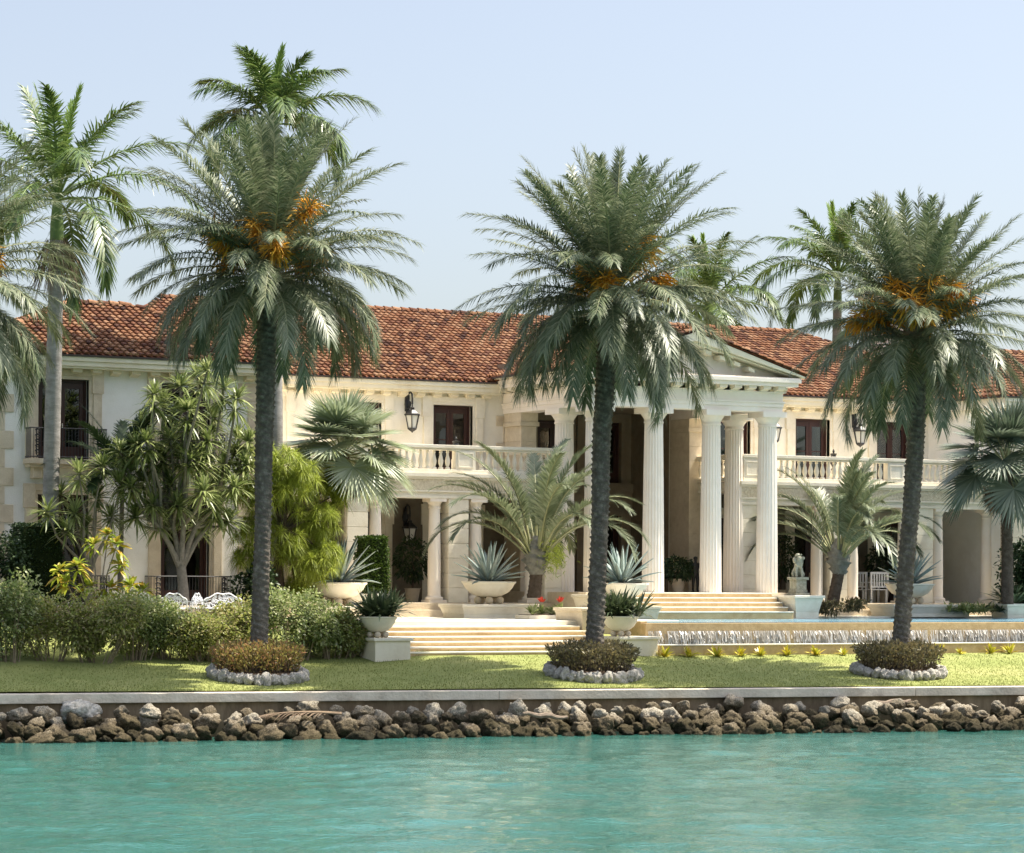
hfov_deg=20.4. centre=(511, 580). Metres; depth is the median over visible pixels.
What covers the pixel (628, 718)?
boulder
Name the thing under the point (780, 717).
boulder
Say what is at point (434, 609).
loggia floor
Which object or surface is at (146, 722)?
boulder
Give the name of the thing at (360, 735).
boulder
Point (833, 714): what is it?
boulder
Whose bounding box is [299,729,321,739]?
boulder
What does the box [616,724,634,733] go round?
boulder
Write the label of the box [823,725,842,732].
boulder
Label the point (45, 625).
hedge bush
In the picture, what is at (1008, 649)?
bromeliad
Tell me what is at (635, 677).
kerb stone
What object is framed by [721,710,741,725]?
boulder
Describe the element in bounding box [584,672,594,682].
kerb stone
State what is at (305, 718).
boulder
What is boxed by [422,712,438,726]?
boulder
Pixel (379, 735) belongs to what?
boulder
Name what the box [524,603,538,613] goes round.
bromeliad
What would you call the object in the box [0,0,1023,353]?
sky
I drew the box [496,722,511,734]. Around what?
boulder
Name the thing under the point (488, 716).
boulder
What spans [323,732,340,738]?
boulder
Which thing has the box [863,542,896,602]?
potted tree
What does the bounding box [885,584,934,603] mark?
stone bowl
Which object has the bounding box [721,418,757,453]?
door
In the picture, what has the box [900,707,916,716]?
boulder
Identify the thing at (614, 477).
door
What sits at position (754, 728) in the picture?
boulder
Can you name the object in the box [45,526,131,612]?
croton plant
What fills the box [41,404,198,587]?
feather palm
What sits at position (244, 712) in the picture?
boulder
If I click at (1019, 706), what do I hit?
boulder
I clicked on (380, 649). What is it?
pedestal
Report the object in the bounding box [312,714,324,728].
boulder
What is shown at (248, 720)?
boulder
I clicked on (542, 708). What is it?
boulder
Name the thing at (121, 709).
boulder
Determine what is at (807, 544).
door
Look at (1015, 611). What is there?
planter
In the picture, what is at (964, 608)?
leafy clump
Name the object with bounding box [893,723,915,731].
boulder
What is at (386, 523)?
column
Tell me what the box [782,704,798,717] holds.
boulder
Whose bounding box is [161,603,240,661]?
hedge bush
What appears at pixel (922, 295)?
date palm
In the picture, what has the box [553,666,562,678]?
kerb stone
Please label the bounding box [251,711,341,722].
fallen frond
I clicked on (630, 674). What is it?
kerb stone
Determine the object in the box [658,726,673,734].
boulder
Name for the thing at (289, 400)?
wall
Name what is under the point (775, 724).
boulder
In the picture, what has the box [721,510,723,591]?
door
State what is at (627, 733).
boulder
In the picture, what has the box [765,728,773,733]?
boulder
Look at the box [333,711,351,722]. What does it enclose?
boulder
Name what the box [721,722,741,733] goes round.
boulder
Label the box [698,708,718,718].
boulder
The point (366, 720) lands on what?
boulder
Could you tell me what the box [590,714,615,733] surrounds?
boulder
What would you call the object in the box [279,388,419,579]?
fan palm
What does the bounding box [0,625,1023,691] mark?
lawn
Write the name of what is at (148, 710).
boulder
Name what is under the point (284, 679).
kerb stone
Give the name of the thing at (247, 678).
kerb stone
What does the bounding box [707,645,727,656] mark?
bromeliad
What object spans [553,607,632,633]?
planter
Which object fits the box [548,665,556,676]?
kerb stone
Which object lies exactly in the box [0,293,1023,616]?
mansion
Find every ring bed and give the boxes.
[207,637,308,675]
[545,637,641,674]
[850,638,946,677]
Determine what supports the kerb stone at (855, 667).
on the lawn at (26, 660)
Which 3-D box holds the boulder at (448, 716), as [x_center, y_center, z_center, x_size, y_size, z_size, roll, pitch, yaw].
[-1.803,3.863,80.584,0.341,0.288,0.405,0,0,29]
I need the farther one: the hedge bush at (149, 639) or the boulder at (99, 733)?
the hedge bush at (149, 639)
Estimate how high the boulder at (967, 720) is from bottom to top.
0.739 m
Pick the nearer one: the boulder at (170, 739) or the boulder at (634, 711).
the boulder at (170, 739)
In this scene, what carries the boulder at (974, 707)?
on the boulder at (980, 715)
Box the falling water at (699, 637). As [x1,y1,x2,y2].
[648,630,1023,643]
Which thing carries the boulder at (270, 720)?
on the water at (941, 791)
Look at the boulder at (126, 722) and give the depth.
77.36 m
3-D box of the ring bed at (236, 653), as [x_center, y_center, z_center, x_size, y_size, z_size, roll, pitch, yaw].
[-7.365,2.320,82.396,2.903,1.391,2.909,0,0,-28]
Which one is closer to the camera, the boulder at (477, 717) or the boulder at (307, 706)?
the boulder at (307, 706)
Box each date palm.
[0,137,113,433]
[108,111,424,671]
[448,143,762,670]
[772,185,1023,669]
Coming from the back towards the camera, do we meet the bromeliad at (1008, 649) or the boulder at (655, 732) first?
the bromeliad at (1008, 649)
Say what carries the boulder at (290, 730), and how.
in the water at (941, 791)
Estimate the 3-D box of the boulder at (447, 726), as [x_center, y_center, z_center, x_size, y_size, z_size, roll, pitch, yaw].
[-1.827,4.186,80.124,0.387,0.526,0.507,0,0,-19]
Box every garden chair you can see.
[154,593,187,609]
[179,593,202,611]
[196,593,242,616]
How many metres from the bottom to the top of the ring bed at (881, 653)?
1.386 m
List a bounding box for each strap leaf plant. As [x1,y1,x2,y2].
[340,584,418,620]
[580,586,660,618]
[980,580,1023,603]
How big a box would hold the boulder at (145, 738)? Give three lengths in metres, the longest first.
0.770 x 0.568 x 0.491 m
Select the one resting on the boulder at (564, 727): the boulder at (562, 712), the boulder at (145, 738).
the boulder at (562, 712)
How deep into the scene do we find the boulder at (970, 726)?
84.36 m
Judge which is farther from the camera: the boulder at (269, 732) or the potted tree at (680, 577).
the potted tree at (680, 577)
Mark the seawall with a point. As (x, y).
(226, 705)
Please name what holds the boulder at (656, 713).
on the water at (941, 791)
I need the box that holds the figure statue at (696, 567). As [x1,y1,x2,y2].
[690,556,699,591]
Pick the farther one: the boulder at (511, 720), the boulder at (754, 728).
the boulder at (754, 728)
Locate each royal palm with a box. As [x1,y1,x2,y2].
[0,80,217,614]
[182,41,383,616]
[630,231,797,328]
[749,199,898,340]
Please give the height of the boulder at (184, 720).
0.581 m
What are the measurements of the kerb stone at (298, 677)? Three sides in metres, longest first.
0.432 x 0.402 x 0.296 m
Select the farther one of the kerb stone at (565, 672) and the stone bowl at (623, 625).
the stone bowl at (623, 625)
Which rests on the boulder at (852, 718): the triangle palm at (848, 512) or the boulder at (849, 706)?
the boulder at (849, 706)
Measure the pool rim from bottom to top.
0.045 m
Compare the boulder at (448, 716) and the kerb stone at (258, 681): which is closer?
the boulder at (448, 716)
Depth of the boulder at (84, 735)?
76.22 m
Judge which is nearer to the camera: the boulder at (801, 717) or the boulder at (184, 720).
the boulder at (184, 720)
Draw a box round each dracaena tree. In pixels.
[25,451,139,606]
[97,354,255,603]
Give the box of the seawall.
[0,686,1023,739]
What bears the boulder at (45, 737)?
in the water at (941, 791)
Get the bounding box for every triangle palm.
[421,438,650,597]
[746,447,943,603]
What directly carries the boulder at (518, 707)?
on the boulder at (524, 720)
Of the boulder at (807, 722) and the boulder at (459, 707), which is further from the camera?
the boulder at (807, 722)
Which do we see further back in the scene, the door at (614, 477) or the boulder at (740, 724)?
the door at (614, 477)
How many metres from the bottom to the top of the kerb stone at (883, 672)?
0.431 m
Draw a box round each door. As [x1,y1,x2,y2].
[23,483,102,601]
[25,368,103,459]
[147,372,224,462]
[147,487,223,602]
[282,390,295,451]
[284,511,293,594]
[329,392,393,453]
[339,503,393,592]
[421,395,484,469]
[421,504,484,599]
[538,420,554,457]
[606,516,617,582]
[609,423,618,482]
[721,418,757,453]
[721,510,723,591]
[785,410,840,478]
[785,511,811,592]
[867,413,906,479]
[867,513,897,601]
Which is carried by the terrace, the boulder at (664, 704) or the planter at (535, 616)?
the planter at (535, 616)
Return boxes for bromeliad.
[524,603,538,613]
[535,596,549,614]
[541,604,557,613]
[551,596,563,606]
[652,645,676,656]
[680,646,701,656]
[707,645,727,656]
[735,646,746,655]
[753,646,768,655]
[778,644,796,655]
[807,646,826,655]
[835,647,847,654]
[955,647,966,653]
[981,642,999,653]
[1002,643,1019,653]
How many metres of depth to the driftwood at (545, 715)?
80.84 m
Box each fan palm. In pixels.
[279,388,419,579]
[931,398,1023,603]
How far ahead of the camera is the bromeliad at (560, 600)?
96.38 m
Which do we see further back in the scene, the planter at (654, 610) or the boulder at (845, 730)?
the planter at (654, 610)
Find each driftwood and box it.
[522,711,567,719]
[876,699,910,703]
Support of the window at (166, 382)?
in the mansion
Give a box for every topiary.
[3,521,69,604]
[353,534,391,593]
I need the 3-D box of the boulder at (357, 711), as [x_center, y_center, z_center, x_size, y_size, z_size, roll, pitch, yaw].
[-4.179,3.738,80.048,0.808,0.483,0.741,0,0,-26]
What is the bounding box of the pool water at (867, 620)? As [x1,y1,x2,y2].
[647,618,1023,622]
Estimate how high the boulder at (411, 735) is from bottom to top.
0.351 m
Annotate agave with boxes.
[291,536,381,583]
[454,541,527,583]
[583,543,661,584]
[877,550,940,583]
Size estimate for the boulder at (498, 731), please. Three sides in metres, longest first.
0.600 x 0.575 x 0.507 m
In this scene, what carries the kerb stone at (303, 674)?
on the lawn at (26, 660)
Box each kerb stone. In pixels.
[207,664,215,676]
[207,668,217,678]
[212,669,221,680]
[217,668,229,681]
[227,672,236,682]
[233,672,243,683]
[242,673,253,684]
[253,674,263,685]
[261,672,271,685]
[271,674,281,684]
[280,674,289,684]
[289,673,295,683]
[291,672,302,683]
[297,672,305,682]
[298,670,309,680]
[300,668,309,675]
[544,665,551,675]
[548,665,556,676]
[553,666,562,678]
[560,667,569,680]
[566,670,576,681]
[575,670,585,682]
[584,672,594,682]
[593,671,602,683]
[602,671,613,683]
[612,672,622,683]
[616,671,627,683]
[626,670,633,681]
[633,669,637,680]
[636,667,643,678]
[849,663,855,672]
[853,663,861,673]
[856,665,864,675]
[863,666,872,676]
[871,667,880,677]
[879,668,887,678]
[886,669,897,679]
[897,670,906,679]
[904,669,914,680]
[913,671,922,680]
[922,670,930,680]
[927,668,935,679]
[935,669,941,679]
[937,668,946,678]
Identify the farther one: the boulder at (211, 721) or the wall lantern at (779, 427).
the wall lantern at (779, 427)
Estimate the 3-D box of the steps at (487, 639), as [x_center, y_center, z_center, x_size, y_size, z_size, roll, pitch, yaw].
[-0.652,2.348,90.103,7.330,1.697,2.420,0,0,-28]
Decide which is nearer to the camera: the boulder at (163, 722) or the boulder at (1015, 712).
the boulder at (163, 722)
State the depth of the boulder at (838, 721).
83.99 m
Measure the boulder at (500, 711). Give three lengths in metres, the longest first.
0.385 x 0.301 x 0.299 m
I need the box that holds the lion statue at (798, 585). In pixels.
[786,553,809,594]
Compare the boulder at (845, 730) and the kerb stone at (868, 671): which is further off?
the kerb stone at (868, 671)
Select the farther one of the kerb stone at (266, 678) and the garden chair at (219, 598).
the garden chair at (219, 598)
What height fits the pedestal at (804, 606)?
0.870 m
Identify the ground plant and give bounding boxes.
[819,598,843,617]
[838,596,871,612]
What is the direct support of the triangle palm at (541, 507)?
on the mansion
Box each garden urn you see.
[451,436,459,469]
[830,449,837,478]
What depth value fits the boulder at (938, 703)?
85.92 m
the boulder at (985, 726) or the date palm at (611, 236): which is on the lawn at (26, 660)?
the date palm at (611, 236)
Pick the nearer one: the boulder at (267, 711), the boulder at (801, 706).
the boulder at (267, 711)
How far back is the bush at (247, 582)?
91.83 m
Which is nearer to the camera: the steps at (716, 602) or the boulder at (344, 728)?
the boulder at (344, 728)
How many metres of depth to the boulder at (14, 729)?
75.96 m
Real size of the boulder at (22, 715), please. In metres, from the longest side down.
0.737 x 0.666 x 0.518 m
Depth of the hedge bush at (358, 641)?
86.76 m
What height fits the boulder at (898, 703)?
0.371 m
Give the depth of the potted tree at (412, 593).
103.28 m
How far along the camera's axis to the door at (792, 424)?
113.87 m
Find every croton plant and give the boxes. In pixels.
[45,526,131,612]
[88,553,156,610]
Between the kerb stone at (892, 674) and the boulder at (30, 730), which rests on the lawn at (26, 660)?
the kerb stone at (892, 674)
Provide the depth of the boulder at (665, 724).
82.10 m
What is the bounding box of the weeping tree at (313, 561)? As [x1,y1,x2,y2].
[223,440,356,609]
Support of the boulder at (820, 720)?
in the water at (941, 791)
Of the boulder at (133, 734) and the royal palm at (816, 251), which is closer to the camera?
the boulder at (133, 734)
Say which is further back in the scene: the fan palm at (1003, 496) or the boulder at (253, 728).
the fan palm at (1003, 496)
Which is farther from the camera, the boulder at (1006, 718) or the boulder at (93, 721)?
the boulder at (1006, 718)
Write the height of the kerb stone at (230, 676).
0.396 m
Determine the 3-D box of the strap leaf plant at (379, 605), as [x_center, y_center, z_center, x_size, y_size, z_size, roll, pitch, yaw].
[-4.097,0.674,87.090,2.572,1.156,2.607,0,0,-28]
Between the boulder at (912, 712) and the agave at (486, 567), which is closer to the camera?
the boulder at (912, 712)
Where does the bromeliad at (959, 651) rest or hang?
on the lawn at (26, 660)
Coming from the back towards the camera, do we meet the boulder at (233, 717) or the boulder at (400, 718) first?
the boulder at (400, 718)
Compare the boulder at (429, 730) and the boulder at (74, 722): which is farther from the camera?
the boulder at (429, 730)
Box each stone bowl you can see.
[311,582,366,605]
[358,616,396,637]
[461,581,515,603]
[604,616,638,635]
[606,583,648,598]
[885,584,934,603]
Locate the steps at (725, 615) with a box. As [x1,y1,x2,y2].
[634,594,793,618]
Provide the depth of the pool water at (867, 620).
100.56 m
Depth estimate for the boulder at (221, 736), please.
76.97 m
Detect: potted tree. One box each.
[392,534,427,601]
[664,554,697,591]
[777,533,799,592]
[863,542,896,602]
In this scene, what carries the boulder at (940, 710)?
on the boulder at (948, 718)
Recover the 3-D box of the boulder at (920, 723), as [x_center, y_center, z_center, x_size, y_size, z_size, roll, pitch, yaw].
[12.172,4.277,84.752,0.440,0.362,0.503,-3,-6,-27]
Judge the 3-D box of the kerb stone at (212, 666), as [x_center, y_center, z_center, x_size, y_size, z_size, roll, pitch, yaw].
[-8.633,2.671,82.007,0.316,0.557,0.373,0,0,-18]
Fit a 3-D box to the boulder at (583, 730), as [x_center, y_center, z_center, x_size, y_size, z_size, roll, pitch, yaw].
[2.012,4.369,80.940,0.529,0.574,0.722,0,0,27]
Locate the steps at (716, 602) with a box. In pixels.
[636,592,793,612]
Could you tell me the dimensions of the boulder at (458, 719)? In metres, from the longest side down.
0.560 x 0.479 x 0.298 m
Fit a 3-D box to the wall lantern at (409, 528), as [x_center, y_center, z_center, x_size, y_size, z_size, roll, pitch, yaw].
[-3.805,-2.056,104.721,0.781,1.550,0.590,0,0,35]
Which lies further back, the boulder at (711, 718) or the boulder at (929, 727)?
the boulder at (929, 727)
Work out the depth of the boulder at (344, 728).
78.94 m
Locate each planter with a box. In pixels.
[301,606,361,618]
[438,604,539,617]
[515,614,555,619]
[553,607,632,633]
[580,606,661,619]
[867,604,968,616]
[990,603,1023,617]
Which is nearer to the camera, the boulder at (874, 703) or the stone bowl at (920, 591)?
the boulder at (874, 703)
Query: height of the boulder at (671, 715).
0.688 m
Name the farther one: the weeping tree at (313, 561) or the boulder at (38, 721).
the weeping tree at (313, 561)
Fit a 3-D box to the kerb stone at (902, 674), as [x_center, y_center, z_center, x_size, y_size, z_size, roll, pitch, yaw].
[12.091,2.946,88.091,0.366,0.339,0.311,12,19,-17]
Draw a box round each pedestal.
[359,637,412,661]
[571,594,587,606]
[604,636,660,655]
[772,595,824,618]
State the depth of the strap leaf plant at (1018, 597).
109.19 m
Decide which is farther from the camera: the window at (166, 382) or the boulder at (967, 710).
the window at (166, 382)
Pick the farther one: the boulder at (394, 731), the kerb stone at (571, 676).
the kerb stone at (571, 676)
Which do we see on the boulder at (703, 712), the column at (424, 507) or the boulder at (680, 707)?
the boulder at (680, 707)
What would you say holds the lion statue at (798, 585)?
on the pedestal at (804, 606)
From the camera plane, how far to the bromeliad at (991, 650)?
96.97 m
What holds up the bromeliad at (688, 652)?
on the lawn at (26, 660)
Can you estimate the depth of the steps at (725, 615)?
102.20 m
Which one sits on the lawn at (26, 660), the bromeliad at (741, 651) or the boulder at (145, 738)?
the bromeliad at (741, 651)
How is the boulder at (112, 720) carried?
on the boulder at (111, 730)
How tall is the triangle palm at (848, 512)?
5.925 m
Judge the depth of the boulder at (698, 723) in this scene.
82.44 m
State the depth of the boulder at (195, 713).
78.42 m
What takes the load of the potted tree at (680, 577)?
on the loggia floor
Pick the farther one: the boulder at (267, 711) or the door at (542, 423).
the door at (542, 423)
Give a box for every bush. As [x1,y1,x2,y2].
[0,530,37,596]
[0,565,46,662]
[0,590,98,661]
[48,587,149,663]
[101,589,176,661]
[128,595,209,660]
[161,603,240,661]
[201,593,273,658]
[227,555,280,610]
[249,582,326,660]
[288,599,374,658]
[333,606,374,657]
[993,535,1023,593]
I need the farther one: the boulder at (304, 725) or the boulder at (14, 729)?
the boulder at (304, 725)
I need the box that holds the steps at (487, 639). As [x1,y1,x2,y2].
[388,627,585,655]
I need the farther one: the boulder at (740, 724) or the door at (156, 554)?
the door at (156, 554)
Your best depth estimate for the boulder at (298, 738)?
77.74 m
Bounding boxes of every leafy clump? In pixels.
[940,600,975,615]
[965,600,998,614]
[978,601,1007,612]
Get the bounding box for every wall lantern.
[402,504,417,544]
[404,391,419,432]
[777,423,781,441]
[852,412,865,446]
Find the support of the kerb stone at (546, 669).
on the lawn at (26, 660)
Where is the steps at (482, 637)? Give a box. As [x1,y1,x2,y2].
[387,625,585,653]
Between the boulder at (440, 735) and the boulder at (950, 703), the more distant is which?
the boulder at (950, 703)
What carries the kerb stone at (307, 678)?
on the lawn at (26, 660)
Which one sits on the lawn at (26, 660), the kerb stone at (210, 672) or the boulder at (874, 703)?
the kerb stone at (210, 672)
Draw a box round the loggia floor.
[287,591,991,616]
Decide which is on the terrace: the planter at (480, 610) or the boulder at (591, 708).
the planter at (480, 610)
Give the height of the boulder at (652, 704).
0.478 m
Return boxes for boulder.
[0,712,6,720]
[0,723,4,739]
[4,737,22,742]
[6,707,31,724]
[6,721,23,737]
[23,724,42,739]
[24,730,54,742]
[27,716,44,728]
[32,706,58,727]
[45,723,68,741]
[49,716,62,724]
[54,736,75,742]
[60,699,102,723]
[66,711,85,729]
[69,727,95,742]
[86,716,104,727]
[92,725,103,739]
[99,735,112,741]
[100,722,123,739]
[103,718,117,726]
[113,705,130,718]
[113,732,131,741]
[117,712,140,732]
[126,729,139,740]
[134,734,157,741]
[139,703,161,718]
[139,716,158,730]
[139,726,163,740]
[157,719,178,727]
[160,725,173,739]
[161,707,181,722]
[163,736,177,741]
[171,723,199,740]
[180,716,194,729]
[189,708,201,719]
[192,713,220,733]
[194,726,212,740]
[201,705,216,713]
[214,731,228,740]
[222,719,246,739]
[223,715,240,725]
[227,734,236,740]
[239,708,252,717]
[241,713,262,730]
[241,731,257,740]
[247,724,263,735]
[257,724,284,740]
[264,709,273,715]
[265,712,279,724]
[277,723,299,738]
[283,706,293,718]
[285,715,301,726]
[292,736,303,739]
[294,701,320,716]
[299,720,315,731]
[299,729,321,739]
[300,715,313,721]
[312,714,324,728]
[316,720,336,737]
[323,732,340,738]
[328,704,344,719]
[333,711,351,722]
[334,718,359,737]
[345,731,374,739]
[350,705,375,719]
[357,715,379,730]
[358,726,377,736]
[374,709,391,729]
[374,731,389,738]
[380,726,401,733]
[385,724,404,737]
[390,711,411,727]
[402,722,417,736]
[405,706,418,714]
[406,733,416,737]
[410,710,426,723]
[417,724,437,736]
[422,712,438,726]
[423,702,443,719]
[430,731,448,738]
[439,720,454,733]
[441,712,453,720]
[446,729,465,737]
[447,701,466,715]
[453,714,467,724]
[458,722,479,736]
[467,708,488,724]
[478,718,503,735]
[485,710,491,719]
[490,725,510,736]
[495,712,520,734]
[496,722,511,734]
[497,708,505,715]
[507,698,527,715]
[512,726,532,736]
[519,715,531,726]
[526,721,540,735]
[533,704,551,723]
[534,727,556,736]
[540,722,558,734]
[549,719,571,734]
[554,708,569,722]
[557,701,570,713]
[561,732,575,735]
[567,705,588,725]
[572,721,591,732]
[573,700,585,711]
[573,724,590,735]
[586,703,601,715]
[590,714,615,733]
[591,708,607,718]
[599,728,615,735]
[609,706,623,714]
[609,712,623,728]
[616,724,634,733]
[621,713,634,724]
[621,731,633,734]
[624,705,641,719]
[632,722,646,733]
[638,731,649,734]
[639,707,663,723]
[642,717,659,733]
[645,701,660,709]
[650,729,659,734]
[657,722,670,729]
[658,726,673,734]
[659,700,671,709]
[662,707,682,729]
[672,717,695,733]
[674,700,689,715]
[680,731,691,734]
[682,710,698,720]
[692,719,702,730]
[692,728,702,734]
[697,703,709,711]
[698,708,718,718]
[700,710,721,731]
[703,725,722,734]
[714,703,724,715]
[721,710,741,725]
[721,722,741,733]
[723,693,743,712]
[730,717,745,730]
[740,723,766,733]
[742,710,765,721]
[745,713,768,728]
[750,700,772,714]
[763,714,783,731]
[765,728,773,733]
[767,710,778,717]
[776,712,785,724]
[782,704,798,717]
[782,729,794,733]
[783,718,800,732]
[786,712,807,722]
[794,701,805,711]
[796,726,809,732]
[801,719,813,730]
[802,708,817,718]
[810,712,829,728]
[817,705,839,720]
[818,706,829,712]
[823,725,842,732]
[830,696,849,708]
[831,718,843,726]
[838,704,858,724]
[842,708,864,728]
[843,728,853,732]
[856,726,871,732]
[860,704,877,717]
[865,700,882,715]
[865,716,879,726]
[869,724,890,731]
[878,703,893,714]
[879,720,895,730]
[890,698,904,708]
[890,709,901,721]
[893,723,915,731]
[895,711,915,726]
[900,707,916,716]
[905,700,919,710]
[912,718,927,729]
[914,706,929,719]
[917,723,937,731]
[922,711,943,729]
[928,704,949,717]
[930,702,943,706]
[941,709,964,729]
[946,699,958,707]
[946,722,961,731]
[950,703,974,718]
[961,717,979,729]
[964,721,981,731]
[968,704,977,710]
[971,710,989,722]
[976,722,992,730]
[983,715,999,729]
[990,708,1003,718]
[991,700,1001,709]
[995,722,1013,730]
[998,715,1013,722]
[1003,706,1021,719]
[1012,718,1023,729]
[1014,700,1023,716]
[1015,696,1023,702]
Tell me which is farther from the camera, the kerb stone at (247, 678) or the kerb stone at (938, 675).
the kerb stone at (938, 675)
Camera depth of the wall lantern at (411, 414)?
104.61 m
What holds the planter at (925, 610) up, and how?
on the terrace
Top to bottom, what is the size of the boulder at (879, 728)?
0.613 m
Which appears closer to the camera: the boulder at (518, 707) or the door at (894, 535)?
the boulder at (518, 707)
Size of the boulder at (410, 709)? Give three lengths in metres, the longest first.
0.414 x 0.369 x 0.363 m
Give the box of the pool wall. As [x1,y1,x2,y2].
[629,621,1023,655]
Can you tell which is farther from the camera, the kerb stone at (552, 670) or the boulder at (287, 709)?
the kerb stone at (552, 670)
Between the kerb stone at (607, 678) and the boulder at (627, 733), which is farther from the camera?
the kerb stone at (607, 678)
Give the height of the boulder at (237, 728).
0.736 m
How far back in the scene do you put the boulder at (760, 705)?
83.74 m
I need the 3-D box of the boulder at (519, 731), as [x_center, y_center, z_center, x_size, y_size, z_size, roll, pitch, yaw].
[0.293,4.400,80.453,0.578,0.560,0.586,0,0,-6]
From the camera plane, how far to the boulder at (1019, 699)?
86.80 m
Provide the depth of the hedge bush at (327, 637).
86.57 m
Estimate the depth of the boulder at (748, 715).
83.39 m
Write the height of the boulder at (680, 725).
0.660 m
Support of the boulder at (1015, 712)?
on the boulder at (1006, 718)
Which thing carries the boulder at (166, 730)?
in the water at (941, 791)
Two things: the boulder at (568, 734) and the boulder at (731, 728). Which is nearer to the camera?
the boulder at (568, 734)
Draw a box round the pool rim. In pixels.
[658,642,1023,645]
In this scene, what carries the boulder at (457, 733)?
in the water at (941, 791)
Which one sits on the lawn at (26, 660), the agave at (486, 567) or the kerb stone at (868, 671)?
the kerb stone at (868, 671)
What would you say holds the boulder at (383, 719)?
on the boulder at (383, 730)
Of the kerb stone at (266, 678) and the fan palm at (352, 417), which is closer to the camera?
the kerb stone at (266, 678)
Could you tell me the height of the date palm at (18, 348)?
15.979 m
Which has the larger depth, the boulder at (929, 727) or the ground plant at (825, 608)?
the ground plant at (825, 608)
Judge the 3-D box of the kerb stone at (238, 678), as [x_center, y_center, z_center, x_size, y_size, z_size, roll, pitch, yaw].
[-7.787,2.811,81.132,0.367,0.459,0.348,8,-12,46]
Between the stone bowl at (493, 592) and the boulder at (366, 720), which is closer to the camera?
the boulder at (366, 720)
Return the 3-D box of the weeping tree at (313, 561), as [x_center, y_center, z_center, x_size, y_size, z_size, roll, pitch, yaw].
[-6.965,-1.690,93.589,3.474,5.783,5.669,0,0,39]
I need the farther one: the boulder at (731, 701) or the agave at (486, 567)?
the agave at (486, 567)
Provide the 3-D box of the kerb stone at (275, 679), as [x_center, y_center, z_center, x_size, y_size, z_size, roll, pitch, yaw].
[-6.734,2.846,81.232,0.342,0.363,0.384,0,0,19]
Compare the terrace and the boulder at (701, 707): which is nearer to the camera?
the boulder at (701, 707)
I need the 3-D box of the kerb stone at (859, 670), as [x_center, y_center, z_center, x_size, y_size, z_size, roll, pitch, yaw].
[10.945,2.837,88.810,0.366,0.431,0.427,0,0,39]
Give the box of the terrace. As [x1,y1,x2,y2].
[40,616,991,625]
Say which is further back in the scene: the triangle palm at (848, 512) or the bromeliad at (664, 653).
the triangle palm at (848, 512)
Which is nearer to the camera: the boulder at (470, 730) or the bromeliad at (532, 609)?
the boulder at (470, 730)
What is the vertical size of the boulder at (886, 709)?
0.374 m
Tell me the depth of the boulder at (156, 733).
77.01 m
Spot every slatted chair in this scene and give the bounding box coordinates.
[858,572,873,602]
[861,572,888,602]
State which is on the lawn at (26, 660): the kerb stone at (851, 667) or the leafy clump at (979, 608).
the kerb stone at (851, 667)
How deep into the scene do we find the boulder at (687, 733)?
81.49 m
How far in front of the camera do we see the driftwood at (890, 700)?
85.53 m
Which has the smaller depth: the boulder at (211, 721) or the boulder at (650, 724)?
the boulder at (211, 721)
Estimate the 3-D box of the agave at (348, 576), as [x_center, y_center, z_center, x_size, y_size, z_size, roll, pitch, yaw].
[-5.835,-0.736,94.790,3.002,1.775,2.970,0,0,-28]
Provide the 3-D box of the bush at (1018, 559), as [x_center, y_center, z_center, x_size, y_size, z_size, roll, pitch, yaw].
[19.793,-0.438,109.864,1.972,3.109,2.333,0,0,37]
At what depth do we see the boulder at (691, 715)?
82.78 m
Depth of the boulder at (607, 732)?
80.98 m
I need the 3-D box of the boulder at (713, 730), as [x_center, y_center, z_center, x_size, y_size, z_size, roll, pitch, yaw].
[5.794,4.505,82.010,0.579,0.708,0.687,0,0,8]
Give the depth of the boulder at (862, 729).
83.47 m
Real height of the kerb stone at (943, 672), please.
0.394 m
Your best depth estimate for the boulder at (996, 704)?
86.21 m
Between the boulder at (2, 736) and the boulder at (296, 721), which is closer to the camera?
the boulder at (2, 736)
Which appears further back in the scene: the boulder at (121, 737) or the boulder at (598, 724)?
the boulder at (598, 724)
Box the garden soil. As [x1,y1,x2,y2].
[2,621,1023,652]
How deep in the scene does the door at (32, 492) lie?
93.97 m
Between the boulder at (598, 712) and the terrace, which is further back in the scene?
the terrace
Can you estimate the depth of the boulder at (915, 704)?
85.63 m
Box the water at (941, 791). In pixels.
[0,728,1023,852]
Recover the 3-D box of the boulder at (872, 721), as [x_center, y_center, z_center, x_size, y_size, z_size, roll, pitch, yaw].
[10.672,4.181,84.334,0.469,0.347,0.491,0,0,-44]
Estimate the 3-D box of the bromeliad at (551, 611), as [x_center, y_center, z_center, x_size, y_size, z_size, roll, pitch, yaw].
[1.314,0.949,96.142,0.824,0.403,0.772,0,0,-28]
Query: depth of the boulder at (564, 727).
81.22 m

